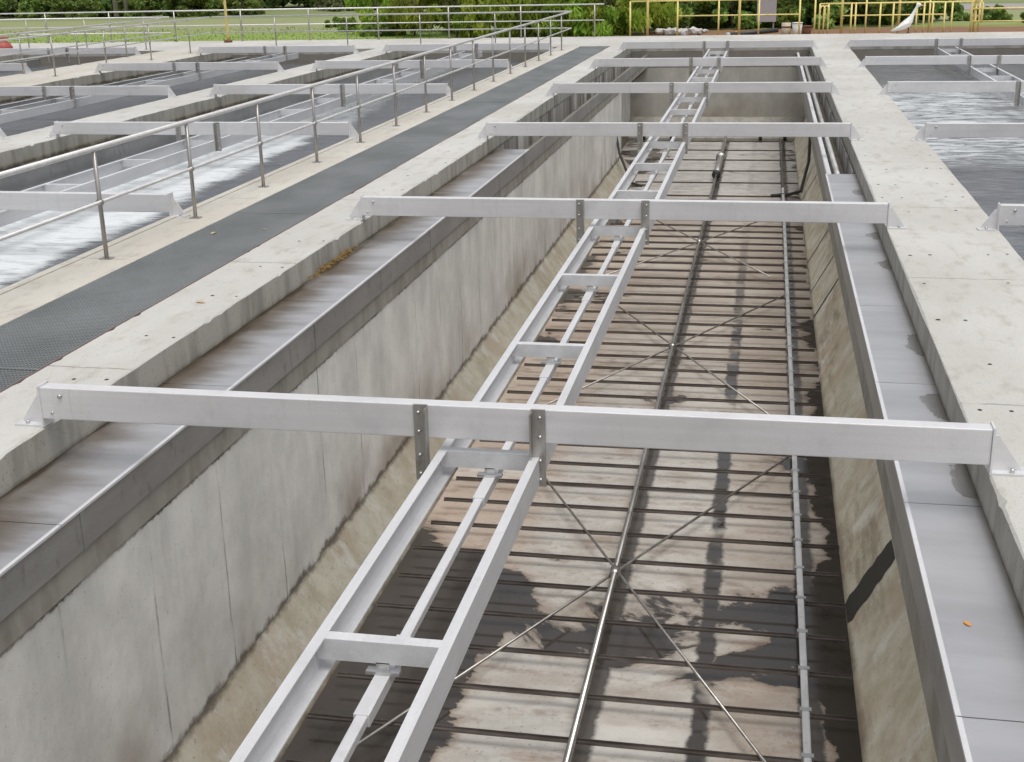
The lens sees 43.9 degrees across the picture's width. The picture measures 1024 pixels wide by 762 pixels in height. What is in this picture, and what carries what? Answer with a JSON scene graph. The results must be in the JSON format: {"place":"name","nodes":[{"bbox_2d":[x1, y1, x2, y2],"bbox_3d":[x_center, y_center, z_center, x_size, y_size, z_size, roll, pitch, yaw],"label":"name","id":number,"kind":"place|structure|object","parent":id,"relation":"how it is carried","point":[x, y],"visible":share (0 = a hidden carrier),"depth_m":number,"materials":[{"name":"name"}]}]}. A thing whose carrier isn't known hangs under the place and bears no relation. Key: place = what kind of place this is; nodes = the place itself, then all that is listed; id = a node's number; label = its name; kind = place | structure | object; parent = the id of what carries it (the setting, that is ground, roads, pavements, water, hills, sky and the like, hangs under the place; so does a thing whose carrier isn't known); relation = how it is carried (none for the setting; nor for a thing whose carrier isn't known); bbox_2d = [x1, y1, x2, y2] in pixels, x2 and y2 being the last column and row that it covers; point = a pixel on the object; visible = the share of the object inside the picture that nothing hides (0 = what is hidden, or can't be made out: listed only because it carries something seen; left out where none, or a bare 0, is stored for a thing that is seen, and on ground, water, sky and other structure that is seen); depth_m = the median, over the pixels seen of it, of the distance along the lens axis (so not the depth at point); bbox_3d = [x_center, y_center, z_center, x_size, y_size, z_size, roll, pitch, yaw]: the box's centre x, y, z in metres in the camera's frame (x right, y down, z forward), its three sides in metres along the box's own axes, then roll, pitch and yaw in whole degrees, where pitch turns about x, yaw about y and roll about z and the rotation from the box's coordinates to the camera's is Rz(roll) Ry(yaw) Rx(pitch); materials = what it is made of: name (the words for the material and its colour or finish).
{"place":"outdoors","nodes":[
{"label":"outdoors","id":0,"kind":"place"},
{"bbox_2d":[0,64,307,135],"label":"water","id":1,"kind":"structure","parent":0,"point":[15,127],"depth_m":32.23,"materials":[{"name":"grey liquid"}]},
{"bbox_2d":[0,62,521,288],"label":"water","id":2,"kind":"structure","parent":0,"point":[27,254],"depth_m":20.38,"materials":[{"name":"grey liquid"}]},
{"bbox_2d":[0,25,592,42],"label":"grass","id":3,"kind":"structure","parent":0,"point":[238,35],"depth_m":58.24,"materials":[{"name":"green plant"}]},
{"bbox_2d":[0,0,1023,42],"bbox_3d":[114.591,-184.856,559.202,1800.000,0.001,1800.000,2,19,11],"label":"ground","id":4,"kind":"structure","parent":0,"point":[1004,26],"depth_m":62.75,"materials":[{"name":"green plant"}]},
{"bbox_2d":[0,0,32,18],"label":"undergrowth shrub","id":5,"kind":"object","parent":4,"relation":"on","point":[3,4],"visible":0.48,"depth_m":85.77,"materials":[{"name":"green plant"}]},
{"bbox_2d":[18,0,65,18],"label":"undergrowth shrub","id":6,"kind":"object","parent":4,"relation":"on","point":[28,7],"visible":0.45,"depth_m":85.68,"materials":[{"name":"green plant"}]},
{"bbox_2d":[38,0,81,17],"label":"roadside tree","id":7,"kind":"object","parent":4,"relation":"on","point":[65,5],"visible":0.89,"depth_m":84.16,"materials":[{"name":"green plant"}]},
{"bbox_2d":[76,0,110,17],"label":"undergrowth shrub","id":8,"kind":"object","parent":4,"relation":"on","point":[89,5],"visible":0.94,"depth_m":84.13,"materials":[{"name":"green plant"}]},
{"bbox_2d":[0,50,231,104],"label":"dividing wall","id":9,"kind":"structure","parent":4,"relation":"on","point":[79,75],"depth_m":36.57,"materials":[{"name":"concrete"}]},
{"bbox_2d":[0,63,33,72],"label":"cross beam","id":10,"kind":"structure","parent":9,"relation":"on","point":[10,66],"depth_m":36.33,"materials":[{"name":"metal"}]},
{"bbox_2d":[0,47,140,62],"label":"cross beam","id":11,"kind":"structure","parent":9,"relation":"on","point":[111,50],"depth_m":43.00,"materials":[{"name":"metal"}]},
{"bbox_2d":[0,18,162,73],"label":"handrail","id":12,"kind":"object","parent":9,"relation":"on","point":[76,45],"visible":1,"depth_m":38.67,"materials":[{"name":"metal"}]},
{"bbox_2d":[0,85,178,107],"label":"cross beam","id":13,"kind":"structure","parent":9,"relation":"on","point":[72,92],"depth_m":28.73,"materials":[{"name":"metal"}]},
{"bbox_2d":[0,16,210,76],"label":"handrail","id":14,"kind":"object","parent":9,"relation":"on","point":[102,29],"visible":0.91,"depth_m":37.33,"materials":[{"name":"metal"}]},
{"bbox_2d":[0,57,246,108],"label":"trough","id":15,"kind":"object","parent":9,"relation":"attached to","point":[19,103],"visible":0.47,"depth_m":35.83,"materials":[{"name":"metal"}]},
{"bbox_2d":[93,61,285,80],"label":"cross beam","id":16,"kind":"structure","parent":9,"relation":"on","point":[175,66],"depth_m":35.12,"materials":[{"name":"metal"}]},
{"bbox_2d":[124,0,160,16],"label":"undergrowth shrub","id":17,"kind":"object","parent":4,"relation":"on","point":[138,5],"visible":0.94,"depth_m":84.06,"materials":[{"name":"green plant"}]},
{"bbox_2d":[163,0,223,16],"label":"roadside tree","id":18,"kind":"object","parent":4,"relation":"on","point":[195,3],"visible":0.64,"depth_m":82.65,"materials":[{"name":"green plant"}]},
{"bbox_2d":[0,48,405,171],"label":"dividing wall","id":19,"kind":"structure","parent":4,"relation":"on","point":[25,148],"depth_m":26.42,"materials":[{"name":"concrete"}]},
{"bbox_2d":[0,128,10,138],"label":"cross beam","id":20,"kind":"structure","parent":19,"relation":"on","point":[3,135],"depth_m":22.12,"materials":[{"name":"metal"}]},
{"bbox_2d":[0,53,298,123],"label":"suspended frame","id":21,"kind":"object","parent":20,"relation":"hanging from","point":[10,114],"visible":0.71,"depth_m":30.05,"materials":[{"name":"metal"}]},
{"bbox_2d":[0,191,189,217],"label":"cross beam","id":22,"kind":"structure","parent":19,"relation":"on","point":[71,201],"depth_m":14.97,"materials":[{"name":"metal"}]},
{"bbox_2d":[0,51,481,226],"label":"suspended frame","id":23,"kind":"object","parent":22,"relation":"hanging from","point":[125,170],"visible":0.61,"depth_m":20.76,"materials":[{"name":"metal"}]},
{"bbox_2d":[46,121,362,151],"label":"cross beam","id":24,"kind":"structure","parent":19,"relation":"on","point":[216,129],"depth_m":21.54,"materials":[{"name":"metal"}]},
{"bbox_2d":[0,56,422,190],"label":"trough","id":25,"kind":"object","parent":19,"relation":"attached to","point":[41,174],"visible":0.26,"depth_m":23.59,"materials":[{"name":"metal"}]},
{"bbox_2d":[196,45,359,60],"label":"cross beam","id":26,"kind":"structure","parent":19,"relation":"on","point":[285,50],"depth_m":41.39,"materials":[{"name":"metal"}]},
{"bbox_2d":[206,83,456,106],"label":"cross beam","id":27,"kind":"structure","parent":19,"relation":"on","point":[342,90],"depth_m":27.82,"materials":[{"name":"metal"}]},
{"bbox_2d":[309,59,514,78],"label":"cross beam","id":28,"kind":"structure","parent":19,"relation":"on","point":[365,64],"depth_m":34.12,"materials":[{"name":"metal"}]},
{"bbox_2d":[381,42,554,58],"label":"cross beam","id":29,"kind":"structure","parent":19,"relation":"on","point":[461,47],"depth_m":40.40,"materials":[{"name":"metal"}]},
{"bbox_2d":[190,0,228,16],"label":"undergrowth shrub","id":30,"kind":"object","parent":4,"relation":"on","point":[210,4],"visible":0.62,"depth_m":82.55,"materials":[{"name":"green plant"}]},
{"bbox_2d":[227,0,265,14],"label":"undergrowth shrub","id":31,"kind":"object","parent":4,"relation":"on","point":[249,4],"visible":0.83,"depth_m":82.84,"materials":[{"name":"green plant"}]},
{"bbox_2d":[260,0,315,8],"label":"leafy tree","id":32,"kind":"object","parent":4,"relation":"on","point":[271,4],"visible":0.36,"depth_m":93.63,"materials":[{"name":"green plant"}]},
{"bbox_2d":[0,46,646,761],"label":"walkway wall","id":33,"kind":"structure","parent":4,"relation":"on","point":[180,612],"depth_m":10.89,"materials":[{"name":"concrete"}]},
{"bbox_2d":[0,11,571,259],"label":"handrail","id":34,"kind":"object","parent":33,"relation":"on","point":[100,202],"visible":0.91,"depth_m":17.25,"materials":[{"name":"metal"}]},
{"bbox_2d":[0,47,606,390],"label":"walkway grating","id":35,"kind":"object","parent":33,"relation":"on","point":[33,341],"visible":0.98,"depth_m":13.24,"materials":[{"name":"metal"}]},
{"bbox_2d":[0,54,648,621],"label":"trough","id":36,"kind":"object","parent":33,"relation":"attached to","point":[42,564],"visible":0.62,"depth_m":8.90,"materials":[{"name":"metal"}]},
{"bbox_2d":[0,521,60,576],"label":"cover plate","id":37,"kind":"object","parent":36,"relation":"on","point":[19,542],"visible":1,"depth_m":7.08,"materials":[{"name":"metal"}]},
{"bbox_2d":[0,384,233,526],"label":"cover plate","id":38,"kind":"object","parent":36,"relation":"on","point":[66,487],"visible":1,"depth_m":8.02,"materials":[{"name":"metal"}]},
{"bbox_2d":[163,300,338,387],"bbox_3d":[-2.142,-0.356,10.799,0.582,0.016,2.492,2,19,11],"label":"cover plate","id":39,"kind":"object","parent":36,"relation":"on","point":[239,356],"visible":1,"depth_m":10.61,"materials":[{"name":"metal"}]},
{"bbox_2d":[281,244,409,302],"bbox_3d":[-1.665,-1.139,13.125,0.582,0.016,2.492,2,19,11],"label":"cover plate","id":40,"kind":"object","parent":36,"relation":"on","point":[348,275],"visible":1,"depth_m":12.94,"materials":[{"name":"metal"}]},
{"bbox_2d":[308,242,358,278],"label":"fallen leaves","id":41,"kind":"object","parent":40,"relation":"on","point":[338,258],"visible":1,"depth_m":13.34,"materials":[{"name":"brown plant"}]},
{"bbox_2d":[361,216,445,245],"bbox_3d":[-1.188,-1.921,15.451,0.582,0.016,2.492,2,19,11],"label":"cover plate","id":42,"kind":"object","parent":36,"relation":"on","point":[405,230],"visible":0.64,"depth_m":14.99,"materials":[{"name":"metal"}]},
{"bbox_2d":[429,173,498,196],"bbox_3d":[-0.711,-2.703,17.777,0.582,0.016,2.492,2,19,11],"label":"cover plate","id":43,"kind":"object","parent":36,"relation":"on","point":[465,184],"visible":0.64,"depth_m":17.94,"materials":[{"name":"metal"}]},
{"bbox_2d":[462,149,528,173],"bbox_3d":[-0.234,-3.486,20.103,0.582,0.016,2.492,2,19,11],"label":"cover plate","id":44,"kind":"object","parent":36,"relation":"on","point":[499,161],"visible":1,"depth_m":20.00,"materials":[{"name":"metal"}]},
{"bbox_2d":[15,380,1023,486],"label":"cross beam","id":45,"kind":"structure","parent":33,"relation":"on","point":[537,427],"depth_m":7.47,"materials":[{"name":"metal"}]},
{"bbox_2d":[230,49,727,761],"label":"suspended frame","id":46,"kind":"object","parent":45,"relation":"hanging from","point":[336,637],"visible":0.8,"depth_m":6.60,"materials":[{"name":"metal"}]},
{"bbox_2d":[345,194,906,244],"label":"cross beam","id":47,"kind":"structure","parent":33,"relation":"on","point":[580,210],"depth_m":13.78,"materials":[{"name":"metal"}]},
{"bbox_2d":[475,121,863,153],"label":"cross beam","id":48,"kind":"structure","parent":33,"relation":"on","point":[683,130],"depth_m":20.06,"materials":[{"name":"metal"}]},
{"bbox_2d":[544,81,841,105],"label":"cross beam","id":49,"kind":"structure","parent":33,"relation":"on","point":[672,88],"depth_m":26.34,"materials":[{"name":"metal"}]},
{"bbox_2d":[588,56,827,76],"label":"cross beam","id":50,"kind":"structure","parent":33,"relation":"on","point":[718,62],"depth_m":32.63,"materials":[{"name":"metal"}]},
{"bbox_2d":[617,40,818,56],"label":"cross beam","id":51,"kind":"structure","parent":33,"relation":"on","point":[704,45],"depth_m":38.91,"materials":[{"name":"metal"}]},
{"bbox_2d":[314,0,355,11],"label":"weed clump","id":52,"kind":"object","parent":4,"relation":"on","point":[329,4],"visible":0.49,"depth_m":86.36,"materials":[{"name":"green plant"}]},
{"bbox_2d":[344,0,390,35],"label":"willow bush","id":53,"kind":"object","parent":4,"relation":"on","point":[364,3],"visible":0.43,"depth_m":56.62,"materials":[{"name":"green plant"}]},
{"bbox_2d":[359,24,396,36],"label":"shrub","id":54,"kind":"object","parent":4,"relation":"on","point":[381,33],"visible":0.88,"depth_m":55.55,"materials":[{"name":"green plant"}]},
{"bbox_2d":[384,0,440,35],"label":"willow bush","id":55,"kind":"object","parent":4,"relation":"on","point":[404,18],"visible":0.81,"depth_m":54.86,"materials":[{"name":"green plant"}]},
{"bbox_2d":[433,0,476,31],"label":"willow bush","id":56,"kind":"object","parent":4,"relation":"on","point":[448,2],"visible":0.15,"depth_m":57.76,"materials":[{"name":"green plant"}]},
{"bbox_2d":[426,0,486,36],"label":"willow bush","id":57,"kind":"object","parent":4,"relation":"on","point":[460,17],"visible":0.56,"depth_m":53.10,"materials":[{"name":"green plant"}]},
{"bbox_2d":[458,0,531,37],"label":"willow bush","id":58,"kind":"object","parent":4,"relation":"on","point":[490,17],"visible":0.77,"depth_m":52.23,"materials":[{"name":"green plant"}]},
{"bbox_2d":[505,0,570,36],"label":"willow bush","id":59,"kind":"object","parent":4,"relation":"on","point":[538,16],"visible":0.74,"depth_m":51.83,"materials":[{"name":"green plant"}]},
{"bbox_2d":[564,0,608,36],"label":"willow bush","id":60,"kind":"object","parent":4,"relation":"on","point":[590,12],"visible":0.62,"depth_m":50.87,"materials":[{"name":"green plant"}]},
{"bbox_2d":[563,0,653,36],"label":"willow bush","id":61,"kind":"object","parent":4,"relation":"on","point":[610,14],"visible":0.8,"depth_m":51.13,"materials":[{"name":"green plant"}]},
{"bbox_2d":[606,0,682,34],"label":"willow bush","id":62,"kind":"object","parent":4,"relation":"on","point":[664,16],"visible":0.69,"depth_m":52.25,"materials":[{"name":"green plant"}]},
{"bbox_2d":[650,1,715,29],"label":"dark bush","id":63,"kind":"object","parent":4,"relation":"on","point":[687,9],"visible":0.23,"depth_m":54.91,"materials":[{"name":"green plant"}]},
{"bbox_2d":[689,1,737,27],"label":"dark bush","id":64,"kind":"object","parent":4,"relation":"on","point":[698,22],"visible":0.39,"depth_m":55.95,"materials":[{"name":"green plant"}]},
{"bbox_2d":[629,0,800,35],"bbox_3d":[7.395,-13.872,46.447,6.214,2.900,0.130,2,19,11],"label":"yellow railing","id":65,"kind":"object","parent":4,"relation":"on","point":[739,14],"visible":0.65,"depth_m":46.60,"materials":[{"name":"metal"}]},
{"bbox_2d":[690,0,781,29],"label":"dark bush","id":66,"kind":"object","parent":4,"relation":"on","point":[749,22],"visible":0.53,"depth_m":54.69,"materials":[{"name":"green plant"}]},
{"bbox_2d":[757,0,776,27],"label":"board","id":67,"kind":"object","parent":4,"relation":"on","point":[768,6],"visible":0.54,"depth_m":53.28,"materials":[{"name":"grey"}]},
{"bbox_2d":[736,0,809,26],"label":"dark bush","id":68,"kind":"object","parent":4,"relation":"on","point":[784,7],"visible":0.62,"depth_m":54.53,"materials":[{"name":"green plant"}]},
{"bbox_2d":[791,0,850,28],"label":"dark bush","id":69,"kind":"object","parent":4,"relation":"on","point":[835,11],"visible":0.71,"depth_m":54.08,"materials":[{"name":"green plant"}]},
{"bbox_2d":[843,0,898,25],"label":"dark bush","id":70,"kind":"object","parent":4,"relation":"on","point":[874,9],"visible":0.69,"depth_m":55.55,"materials":[{"name":"green plant"}]},
{"bbox_2d":[813,0,980,33],"bbox_3d":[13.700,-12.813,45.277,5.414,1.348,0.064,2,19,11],"label":"yellow railing","id":71,"kind":"object","parent":4,"relation":"on","point":[893,14],"visible":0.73,"depth_m":45.14,"materials":[{"name":"metal"}]},
{"bbox_2d":[868,0,939,22],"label":"dark bush","id":72,"kind":"object","parent":4,"relation":"on","point":[908,8],"visible":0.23,"depth_m":55.90,"materials":[{"name":"green plant"}]},
{"bbox_2d":[794,44,1023,761],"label":"dividing wall","id":73,"kind":"structure","parent":4,"relation":"on","point":[959,276],"depth_m":11.43,"materials":[{"name":"concrete"}]},
{"bbox_2d":[796,52,964,761],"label":"trough","id":74,"kind":"object","parent":73,"relation":"attached to","point":[953,743],"visible":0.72,"depth_m":7.66,"materials":[{"name":"metal"}]},
{"bbox_2d":[825,174,858,181],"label":"cover plate","id":75,"kind":"object","parent":74,"relation":"on","point":[841,177],"visible":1,"depth_m":17.80,"materials":[{"name":"metal"}]},
{"bbox_2d":[827,182,865,201],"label":"cover plate","id":76,"kind":"object","parent":74,"relation":"on","point":[845,191],"visible":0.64,"depth_m":16.75,"materials":[{"name":"metal"}]},
{"bbox_2d":[837,223,884,252],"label":"cover plate","id":77,"kind":"object","parent":74,"relation":"on","point":[859,237],"visible":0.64,"depth_m":14.06,"materials":[{"name":"metal"}]},
{"bbox_2d":[844,252,905,306],"bbox_3d":[3.509,-1.010,12.376,0.422,0.016,2.192,2,19,11],"label":"cover plate","id":78,"kind":"object","parent":74,"relation":"on","point":[873,279],"visible":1,"depth_m":12.24,"materials":[{"name":"metal"}]},
{"bbox_2d":[857,305,934,384],"bbox_3d":[3.089,-0.322,10.329,0.422,0.016,2.192,2,19,11],"label":"cover plate","id":79,"kind":"object","parent":74,"relation":"on","point":[895,351],"visible":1,"depth_m":10.17,"materials":[{"name":"metal"}]},
{"bbox_2d":[875,382,980,506],"bbox_3d":[2.669,0.367,8.282,0.422,0.016,2.192,2,19,11],"label":"cover plate","id":80,"kind":"object","parent":74,"relation":"on","point":[936,483],"visible":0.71,"depth_m":7.77,"materials":[{"name":"metal"}]},
{"bbox_2d":[904,502,1023,722],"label":"cover plate","id":81,"kind":"object","parent":74,"relation":"on","point":[964,576],"visible":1,"depth_m":6.08,"materials":[{"name":"metal"}]},
{"bbox_2d":[955,717,1023,761],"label":"cover plate","id":82,"kind":"object","parent":74,"relation":"on","point":[983,740],"visible":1,"depth_m":5.09,"materials":[{"name":"metal"}]},
{"bbox_2d":[843,38,1023,54],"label":"cross beam","id":83,"kind":"structure","parent":73,"relation":"on","point":[937,42],"depth_m":37.71,"materials":[{"name":"metal"}]},
{"bbox_2d":[857,55,1023,75],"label":"cross beam","id":84,"kind":"structure","parent":73,"relation":"on","point":[969,60],"depth_m":31.53,"materials":[{"name":"metal"}]},
{"bbox_2d":[877,81,1023,105],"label":"cross beam","id":85,"kind":"structure","parent":73,"relation":"on","point":[1017,87],"depth_m":25.37,"materials":[{"name":"metal"}]},
{"bbox_2d":[911,122,1023,140],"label":"cross beam","id":86,"kind":"structure","parent":73,"relation":"on","point":[994,130],"depth_m":19.21,"materials":[{"name":"metal"}]},
{"bbox_2d":[976,202,1023,230],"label":"cross beam","id":87,"kind":"structure","parent":73,"relation":"on","point":[1008,214],"depth_m":13.05,"materials":[{"name":"metal"}]},
{"bbox_2d":[937,47,1023,106],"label":"suspended frame","id":88,"kind":"object","parent":87,"relation":"hanging from","point":[1002,75],"visible":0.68,"depth_m":31.13,"materials":[{"name":"metal"}]},
{"bbox_2d":[917,0,964,20],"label":"dark bush","id":89,"kind":"object","parent":4,"relation":"on","point":[958,12],"visible":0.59,"depth_m":57.43,"materials":[{"name":"green plant"}]},
{"bbox_2d":[962,3,1012,20],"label":"shrub","id":90,"kind":"object","parent":4,"relation":"on","point":[996,14],"visible":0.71,"depth_m":56.23,"materials":[{"name":"green plant"}]},
{"bbox_2d":[969,0,1023,31],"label":"yellow railing","id":91,"kind":"object","parent":4,"relation":"on","point":[982,8],"visible":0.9,"depth_m":44.56,"materials":[{"name":"metal"}]},
{"bbox_2d":[10,32,1023,56],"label":"cross walkway","id":92,"kind":"structure","parent":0,"point":[361,45],"depth_m":44.62,"materials":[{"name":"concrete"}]},
{"bbox_2d":[0,16,170,49],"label":"handrail","id":93,"kind":"object","parent":92,"relation":"on","point":[144,33],"visible":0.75,"depth_m":45.64,"materials":[{"name":"metal"}]},
{"bbox_2d":[24,53,542,65],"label":"end wall","id":94,"kind":"structure","parent":92,"relation":"attached to","point":[301,59],"depth_m":43.95,"materials":[{"name":"concrete"}]},
{"bbox_2d":[0,3,603,42],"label":"handrail","id":95,"kind":"object","parent":92,"relation":"on","point":[308,24],"visible":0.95,"depth_m":48.44,"materials":[{"name":"metal"}]},
{"bbox_2d":[891,3,923,32],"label":"bird","id":96,"kind":"object","parent":92,"relation":"on","point":[906,23],"visible":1,"depth_m":44.45},
{"bbox_2d":[852,48,1023,59],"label":"end wall","id":97,"kind":"structure","parent":92,"relation":"attached to","point":[860,54],"depth_m":40.08,"materials":[{"name":"concrete"}]},
{"bbox_2d":[279,141,861,761],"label":"tank floor","id":98,"kind":"structure","parent":0,"point":[321,741],"depth_m":12.58,"materials":[{"name":"concrete"}]},
{"bbox_2d":[286,137,856,761],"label":"floor grid","id":99,"kind":"object","parent":98,"relation":"on","point":[802,635],"visible":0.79,"depth_m":13.26,"materials":[{"name":"metal"}]},
{"bbox_2d":[628,50,808,141],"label":"end wall","id":100,"kind":"structure","parent":98,"relation":"on","point":[743,107],"depth_m":41.57,"materials":[{"name":"concrete"}]},
{"bbox_2d":[770,137,810,197],"bbox_3d":[7.481,-6.288,33.107,0.744,2.082,5.592,5,19,17],"label":"drain hose","id":101,"kind":"object","parent":98,"relation":"on","point":[804,175],"visible":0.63,"depth_m":31.87,"materials":[{"name":"black rubber"}]},
{"bbox_2d":[860,60,1023,259],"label":"water","id":102,"kind":"structure","parent":0,"point":[988,173],"depth_m":25.07,"materials":[{"name":"grey liquid"}]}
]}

